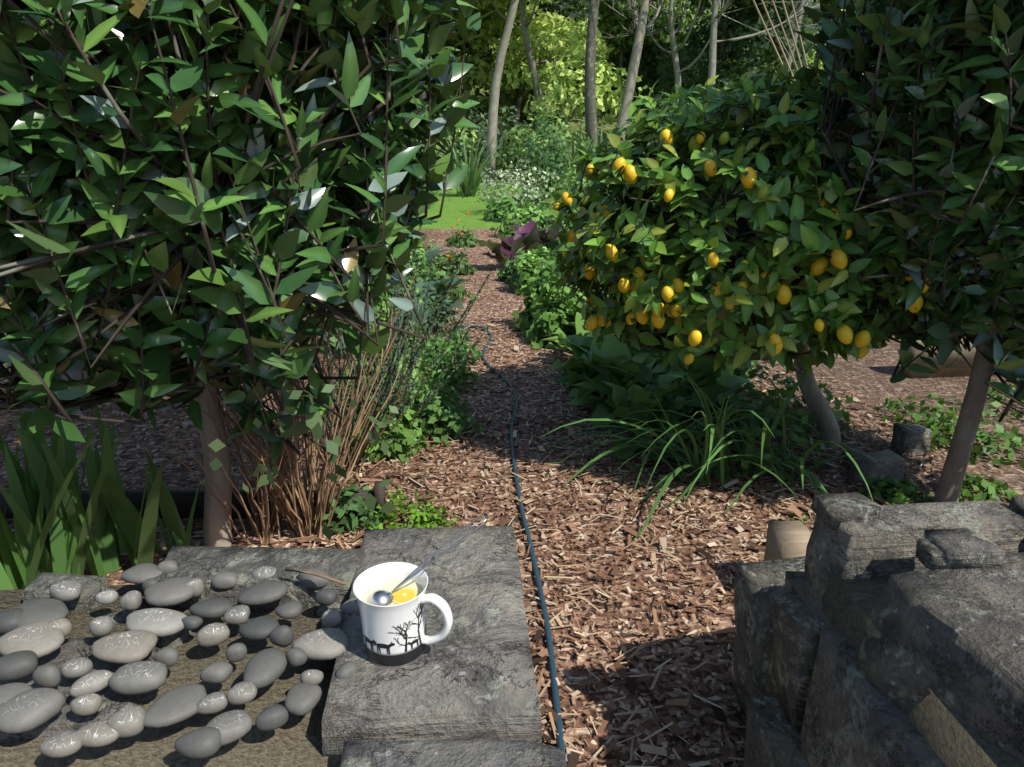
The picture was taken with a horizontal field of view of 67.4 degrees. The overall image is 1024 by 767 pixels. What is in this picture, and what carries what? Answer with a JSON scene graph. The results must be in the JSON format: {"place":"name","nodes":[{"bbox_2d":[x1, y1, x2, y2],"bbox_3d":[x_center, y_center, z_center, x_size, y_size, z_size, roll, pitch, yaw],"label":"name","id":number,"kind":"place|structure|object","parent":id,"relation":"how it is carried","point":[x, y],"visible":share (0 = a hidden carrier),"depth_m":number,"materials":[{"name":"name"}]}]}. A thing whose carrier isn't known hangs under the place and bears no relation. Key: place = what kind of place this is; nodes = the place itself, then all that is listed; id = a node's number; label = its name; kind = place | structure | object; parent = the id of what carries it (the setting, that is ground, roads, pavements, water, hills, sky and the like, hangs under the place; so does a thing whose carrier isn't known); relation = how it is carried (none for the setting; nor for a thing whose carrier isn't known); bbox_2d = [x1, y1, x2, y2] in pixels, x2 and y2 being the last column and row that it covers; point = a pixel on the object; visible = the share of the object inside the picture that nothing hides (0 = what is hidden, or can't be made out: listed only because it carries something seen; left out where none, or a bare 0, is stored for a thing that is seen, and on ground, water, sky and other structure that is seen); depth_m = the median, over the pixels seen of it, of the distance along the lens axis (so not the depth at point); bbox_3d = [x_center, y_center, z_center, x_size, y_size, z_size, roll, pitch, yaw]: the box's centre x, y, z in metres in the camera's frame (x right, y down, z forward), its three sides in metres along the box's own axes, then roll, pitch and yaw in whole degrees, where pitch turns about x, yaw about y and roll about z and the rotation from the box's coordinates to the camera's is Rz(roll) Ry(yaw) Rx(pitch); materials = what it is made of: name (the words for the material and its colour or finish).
{"place":"outdoors","nodes":[
{"label":"outdoors","id":0,"kind":"place"},
{"bbox_2d":[0,546,499,766],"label":"stone wall","id":1,"kind":"structure","parent":0,"point":[294,741],"depth_m":0.95,"materials":[{"name":"grey stone"}]},
{"bbox_2d":[0,682,32,703],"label":"pebble","id":2,"kind":"object","parent":1,"relation":"on","point":[8,691],"visible":0.5,"depth_m":0.84,"materials":[{"name":"grey stone"}]},
{"bbox_2d":[0,650,37,681],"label":"pebble","id":3,"kind":"object","parent":1,"relation":"on","point":[18,665],"visible":1,"depth_m":0.88,"materials":[{"name":"grey stone"}]},
{"bbox_2d":[0,621,64,657],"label":"pebble","id":4,"kind":"object","parent":1,"relation":"on","point":[40,639],"visible":0.86,"depth_m":0.93,"materials":[{"name":"grey stone"}]},
{"bbox_2d":[47,618,71,636],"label":"pebble","id":5,"kind":"object","parent":4,"relation":"on","point":[64,625],"visible":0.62,"depth_m":0.95,"materials":[{"name":"grey stone"}]},
{"bbox_2d":[0,688,65,733],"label":"pebble","id":6,"kind":"object","parent":1,"relation":"on","point":[27,710],"visible":1,"depth_m":0.81,"materials":[{"name":"grey stone"}]},
{"bbox_2d":[14,598,68,627],"bbox_3d":[-0.610,0.297,0.988,0.075,0.023,0.065,11,21,30],"label":"pebble","id":7,"kind":"object","parent":1,"relation":"on","point":[44,609],"visible":0.72,"depth_m":0.98,"materials":[{"name":"grey stone"}]},
{"bbox_2d":[0,608,23,633],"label":"pebble","id":8,"kind":"object","parent":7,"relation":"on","point":[9,619],"visible":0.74,"depth_m":0.96,"materials":[{"name":"grey stone"}]},
{"bbox_2d":[32,665,60,687],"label":"pebble","id":9,"kind":"object","parent":1,"relation":"on","point":[47,676],"visible":0.94,"depth_m":0.87,"materials":[{"name":"grey stone"}]},
{"bbox_2d":[39,731,82,757],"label":"pebble","id":10,"kind":"object","parent":1,"relation":"on","point":[63,744],"visible":1,"depth_m":0.77,"materials":[{"name":"grey stone"}]},
{"bbox_2d":[49,580,82,601],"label":"pebble","id":11,"kind":"object","parent":1,"relation":"on","point":[66,590],"visible":0.99,"depth_m":1.03,"materials":[{"name":"grey stone"}]},
{"bbox_2d":[60,657,92,678],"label":"pebble","id":12,"kind":"object","parent":1,"relation":"on","point":[77,667],"visible":0.99,"depth_m":0.88,"materials":[{"name":"grey stone"}]},
{"bbox_2d":[70,693,102,715],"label":"pebble","id":13,"kind":"object","parent":1,"relation":"on","point":[87,704],"visible":1,"depth_m":0.82,"materials":[{"name":"grey stone"}]},
{"bbox_2d":[70,670,112,697],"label":"pebble","id":14,"kind":"object","parent":1,"relation":"on","point":[94,682],"visible":0.96,"depth_m":0.86,"materials":[{"name":"grey stone"}]},
{"bbox_2d":[77,720,119,746],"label":"pebble","id":15,"kind":"object","parent":1,"relation":"on","point":[100,733],"visible":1,"depth_m":0.78,"materials":[{"name":"grey stone"}]},
{"bbox_2d":[89,616,113,636],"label":"pebble","id":16,"kind":"object","parent":1,"relation":"on","point":[101,626],"visible":1,"depth_m":0.95,"materials":[{"name":"grey stone"}]},
{"bbox_2d":[95,590,117,604],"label":"pebble","id":17,"kind":"object","parent":1,"relation":"on","point":[106,597],"visible":1,"depth_m":1.02,"materials":[{"name":"grey stone"}]},
{"bbox_2d":[92,629,157,663],"bbox_3d":[-0.469,0.318,0.926,0.074,0.021,0.054,-1,22,-9],"label":"pebble","id":18,"kind":"object","parent":1,"relation":"on","point":[129,646],"visible":1,"depth_m":0.92,"materials":[{"name":"grey stone"}]},
{"bbox_2d":[106,705,145,737],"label":"pebble","id":19,"kind":"object","parent":1,"relation":"on","point":[126,722],"visible":1,"depth_m":0.80,"materials":[{"name":"grey stone"}]},
{"bbox_2d":[120,590,141,610],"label":"pebble","id":20,"kind":"object","parent":1,"relation":"on","point":[131,600],"visible":1,"depth_m":1.01,"materials":[{"name":"grey stone"}]},
{"bbox_2d":[108,661,166,694],"bbox_3d":[-0.423,0.334,0.871,0.063,0.028,0.042,-4,17,-2],"label":"pebble","id":21,"kind":"object","parent":1,"relation":"on","point":[138,677],"visible":1,"depth_m":0.86,"materials":[{"name":"grey stone"}]},
{"bbox_2d":[121,563,162,583],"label":"pebble","id":22,"kind":"object","parent":1,"relation":"on","point":[139,573],"visible":0.93,"depth_m":1.07,"materials":[{"name":"grey stone"}]},
{"bbox_2d":[142,578,158,590],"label":"pebble","id":23,"kind":"object","parent":1,"relation":"on","point":[147,583],"visible":0.55,"depth_m":1.04,"materials":[{"name":"grey stone"}]},
{"bbox_2d":[126,608,186,636],"bbox_3d":[-0.451,0.302,0.972,0.080,0.022,0.051,5,16,1],"label":"pebble","id":24,"kind":"object","parent":1,"relation":"on","point":[160,622],"visible":0.94,"depth_m":0.96,"materials":[{"name":"grey stone"}]},
{"bbox_2d":[154,647,178,666],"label":"pebble","id":25,"kind":"object","parent":1,"relation":"on","point":[168,656],"visible":0.89,"depth_m":0.90,"materials":[{"name":"grey stone"}]},
{"bbox_2d":[156,560,177,572],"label":"pebble","id":26,"kind":"object","parent":1,"relation":"on","point":[167,566],"visible":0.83,"depth_m":1.08,"materials":[{"name":"grey stone"}]},
{"bbox_2d":[144,577,194,606],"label":"pebble","id":27,"kind":"object","parent":1,"relation":"on","point":[170,592],"visible":0.97,"depth_m":1.02,"materials":[{"name":"grey stone"}]},
{"bbox_2d":[185,578,204,597],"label":"pebble","id":28,"kind":"object","parent":27,"relation":"on","point":[196,585],"visible":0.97,"depth_m":1.04,"materials":[{"name":"grey stone"}]},
{"bbox_2d":[143,683,206,727],"bbox_3d":[-0.364,0.349,0.831,0.051,0.018,0.074,12,18,30],"label":"pebble","id":29,"kind":"object","parent":1,"relation":"on","point":[174,706],"visible":1,"depth_m":0.82,"materials":[{"name":"grey stone"}]},
{"bbox_2d":[181,616,202,630],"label":"pebble","id":30,"kind":"object","parent":1,"relation":"on","point":[190,623],"visible":1,"depth_m":0.97,"materials":[{"name":"grey stone"}]},
{"bbox_2d":[174,727,221,758],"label":"pebble","id":31,"kind":"object","parent":1,"relation":"on","point":[202,742],"visible":1,"depth_m":0.77,"materials":[{"name":"grey stone"}]},
{"bbox_2d":[189,597,232,618],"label":"pebble","id":32,"kind":"object","parent":1,"relation":"on","point":[213,608],"visible":0.97,"depth_m":0.99,"materials":[{"name":"grey stone"}]},
{"bbox_2d":[197,692,227,713],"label":"pebble","id":33,"kind":"object","parent":1,"relation":"on","point":[213,703],"visible":1,"depth_m":0.83,"materials":[{"name":"grey stone"}]},
{"bbox_2d":[197,623,229,646],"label":"pebble","id":34,"kind":"object","parent":1,"relation":"on","point":[211,634],"visible":1,"depth_m":0.94,"materials":[{"name":"grey stone"}]},
{"bbox_2d":[200,661,232,683],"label":"pebble","id":35,"kind":"object","parent":1,"relation":"on","point":[217,672],"visible":1,"depth_m":0.87,"materials":[{"name":"grey stone"}]},
{"bbox_2d":[211,571,237,588],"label":"pebble","id":36,"kind":"object","parent":1,"relation":"on","point":[225,580],"visible":1,"depth_m":1.05,"materials":[{"name":"grey stone"}]},
{"bbox_2d":[205,710,252,745],"bbox_3d":[-0.296,0.358,0.798,0.039,0.024,0.050,11,22,42],"label":"pebble","id":37,"kind":"object","parent":1,"relation":"on","point":[233,725],"visible":0.88,"depth_m":0.79,"materials":[{"name":"grey stone"}]},
{"bbox_2d":[223,605,249,624],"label":"pebble","id":38,"kind":"object","parent":1,"relation":"on","point":[237,615],"visible":0.98,"depth_m":0.98,"materials":[{"name":"grey stone"}]},
{"bbox_2d":[226,643,246,661],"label":"pebble","id":39,"kind":"object","parent":1,"relation":"on","point":[236,652],"visible":1,"depth_m":0.91,"materials":[{"name":"grey stone"}]},
{"bbox_2d":[226,681,256,704],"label":"pebble","id":40,"kind":"object","parent":1,"relation":"on","point":[243,692],"visible":1,"depth_m":0.84,"materials":[{"name":"grey stone"}]},
{"bbox_2d":[238,615,279,640],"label":"pebble","id":41,"kind":"object","parent":1,"relation":"on","point":[259,628],"visible":0.94,"depth_m":0.95,"materials":[{"name":"grey stone"}]},
{"bbox_2d":[237,580,287,605],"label":"pebble","id":42,"kind":"object","parent":1,"relation":"on","point":[265,592],"visible":1,"depth_m":1.02,"materials":[{"name":"grey stone"}]},
{"bbox_2d":[251,566,275,578],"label":"pebble","id":43,"kind":"object","parent":1,"relation":"on","point":[262,572],"visible":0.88,"depth_m":1.07,"materials":[{"name":"grey stone"}]},
{"bbox_2d":[243,648,286,688],"bbox_3d":[-0.286,0.330,0.884,0.043,0.027,0.063,9,20,16],"label":"pebble","id":44,"kind":"object","parent":1,"relation":"on","point":[265,667],"visible":0.98,"depth_m":0.88,"materials":[{"name":"grey stone"}]},
{"bbox_2d":[255,704,288,730],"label":"pebble","id":45,"kind":"object","parent":1,"relation":"on","point":[273,717],"visible":1,"depth_m":0.81,"materials":[{"name":"grey stone"}]},
{"bbox_2d":[269,625,293,646],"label":"pebble","id":46,"kind":"object","parent":1,"relation":"on","point":[281,636],"visible":1,"depth_m":0.94,"materials":[{"name":"grey stone"}]},
{"bbox_2d":[275,601,302,618],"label":"pebble","id":47,"kind":"object","parent":1,"relation":"on","point":[290,610],"visible":1,"depth_m":0.99,"materials":[{"name":"grey stone"}]},
{"bbox_2d":[286,647,307,666],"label":"pebble","id":48,"kind":"object","parent":1,"relation":"on","point":[296,657],"visible":1,"depth_m":0.90,"materials":[{"name":"grey stone"}]},
{"bbox_2d":[284,683,321,715],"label":"pebble","id":49,"kind":"object","parent":1,"relation":"on","point":[302,699],"visible":1,"depth_m":0.83,"materials":[{"name":"grey stone"}]},
{"bbox_2d":[300,669,323,684],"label":"pebble","id":50,"kind":"object","parent":1,"relation":"on","point":[313,676],"visible":0.77,"depth_m":0.87,"materials":[{"name":"grey stone"}]},
{"bbox_2d":[298,567,328,588],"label":"pebble","id":51,"kind":"object","parent":1,"relation":"on","point":[308,581],"visible":0.83,"depth_m":1.05,"materials":[{"name":"grey stone"}]},
{"bbox_2d":[285,567,346,585],"bbox_3d":[-0.265,0.260,1.034,0.093,0.011,0.005,6,19,18],"label":"twig","id":52,"kind":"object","parent":1,"relation":"on","point":[317,575],"depth_m":1.03,"materials":[{"name":"brown wood"}]},
{"bbox_2d":[292,627,349,659],"bbox_3d":[-0.231,0.316,0.929,0.069,0.025,0.056,-2,15,-11],"label":"pebble","id":53,"kind":"object","parent":1,"relation":"on","point":[330,643],"visible":0.98,"depth_m":0.92,"materials":[{"name":"grey stone"}]},
{"bbox_2d":[315,588,337,605],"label":"pebble","id":54,"kind":"object","parent":1,"relation":"on","point":[326,597],"visible":1,"depth_m":1.02,"materials":[{"name":"grey stone"}]},
{"bbox_2d":[321,609,340,627],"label":"pebble","id":55,"kind":"object","parent":1,"relation":"on","point":[331,618],"visible":0.95,"depth_m":0.97,"materials":[{"name":"grey stone"}]},
{"bbox_2d":[335,661,357,679],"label":"pebble","id":56,"kind":"object","parent":1,"relation":"on","point":[347,669],"visible":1,"depth_m":0.87,"materials":[{"name":"grey stone"}]},
{"bbox_2d":[341,597,359,614],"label":"pebble","id":57,"kind":"object","parent":1,"relation":"on","point":[351,605],"visible":0.66,"depth_m":0.99,"materials":[{"name":"grey stone"}]},
{"bbox_2d":[353,514,486,667],"bbox_3d":[-0.107,0.243,0.892,0.154,0.163,0.086,0,18,1],"label":"mug","id":58,"kind":"object","parent":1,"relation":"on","point":[393,598],"visible":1,"depth_m":0.89,"materials":[{"name":"ceramic"}]},
{"bbox_2d":[322,526,566,766],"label":"stone slab","id":59,"kind":"structure","parent":1,"relation":"on","point":[472,672],"depth_m":0.87,"materials":[{"name":"grey stone"}]},
{"bbox_2d":[0,49,1023,766],"bbox_3d":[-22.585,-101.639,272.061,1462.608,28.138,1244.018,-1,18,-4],"label":"ground","id":60,"kind":"structure","parent":0,"point":[868,375],"depth_m":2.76,"materials":[{"name":"brown wood"}]},
{"bbox_2d":[0,481,385,517],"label":"garden edging","id":61,"kind":"object","parent":60,"relation":"on","point":[183,500],"visible":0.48,"depth_m":2.50,"materials":[{"name":"brown wood"}]},
{"bbox_2d":[0,0,496,546],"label":"tree","id":62,"kind":"object","parent":60,"relation":"on","point":[192,190],"visible":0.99,"depth_m":1.54,"materials":[{"name":"green plant"}]},
{"bbox_2d":[120,225,489,544],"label":"shrub twigs","id":63,"kind":"object","parent":60,"relation":"on","point":[303,513],"visible":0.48,"depth_m":2.37,"materials":[{"name":"brown plant"}]},
{"bbox_2d":[0,337,1011,401],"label":"raised bed timbers","id":64,"kind":"object","parent":60,"relation":"on","point":[959,366],"visible":0.05,"depth_m":3.97,"materials":[{"name":"brown wood"}]},
{"bbox_2d":[446,325,566,764],"bbox_3d":[-0.025,0.274,3.017,0.282,0.024,4.220,-2,18,-7],"label":"garden hose","id":65,"kind":"object","parent":60,"relation":"on","point":[555,696],"visible":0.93,"depth_m":2.14,"materials":[{"name":"black rubber"}]},
{"bbox_2d":[0,177,1023,589],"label":"garden plants","id":66,"kind":"object","parent":60,"relation":"on","point":[636,389],"visible":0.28,"depth_m":2.93,"materials":[{"name":"green plant"}]},
{"bbox_2d":[446,201,476,257],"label":"flowers","id":67,"kind":"object","parent":66,"relation":"attached to","point":[447,256],"visible":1,"depth_m":8.06,"materials":[{"name":"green plant"}]},
{"bbox_2d":[436,120,631,196],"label":"strap-leaved plants","id":68,"kind":"object","parent":60,"relation":"on","point":[468,185],"visible":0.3,"depth_m":15.19,"materials":[{"name":"green plant"}]},
{"bbox_2d":[413,0,867,206],"bbox_3d":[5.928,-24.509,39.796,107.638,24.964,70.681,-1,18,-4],"label":"hillside tree","id":69,"kind":"object","parent":60,"relation":"on","point":[559,27],"depth_m":22.35,"materials":[{"name":"green plant"}]},
{"bbox_2d":[600,0,845,62],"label":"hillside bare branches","id":70,"kind":"object","parent":60,"relation":"on","point":[790,17],"visible":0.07,"depth_m":22.62,"materials":[{"name":"brown wood"}]},
{"bbox_2d":[541,62,929,448],"bbox_3d":[0.882,-0.400,2.859,1.574,1.498,1.385,-1,18,-4],"label":"lemon tree","id":71,"kind":"object","parent":60,"relation":"on","point":[721,232],"visible":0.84,"depth_m":2.43,"materials":[{"name":"green plant"}]},
{"bbox_2d":[733,556,804,712],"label":"stone block","id":72,"kind":"structure","parent":60,"relation":"on","point":[758,585],"depth_m":1.55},
{"bbox_2d":[752,0,807,82],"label":"bamboo canes","id":73,"kind":"object","parent":60,"relation":"on","point":[779,43],"visible":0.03,"depth_m":4.55,"materials":[{"name":"brown wood"}]},
{"bbox_2d":[764,520,811,560],"bbox_3d":[0.754,0.489,2.070,0.093,0.190,0.142,-1,18,-4],"label":"flower pot","id":74,"kind":"object","parent":60,"relation":"on","point":[787,539],"depth_m":2.05,"materials":[{"name":"beige ceramic"}]},
{"bbox_2d":[841,423,931,488],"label":"stone blocks","id":75,"kind":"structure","parent":60,"relation":"on","point":[910,439],"depth_m":2.81,"materials":[{"name":"stone"}]},
{"bbox_2d":[793,0,1023,501],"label":"tree","id":76,"kind":"object","parent":60,"relation":"on","point":[933,94],"visible":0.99,"depth_m":2.10,"materials":[{"name":"green plant"}]},
{"bbox_2d":[744,492,1023,766],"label":"stone wall","id":77,"kind":"structure","parent":0,"point":[945,622],"depth_m":1.13,"materials":[{"name":"grey stone"}]}
]}

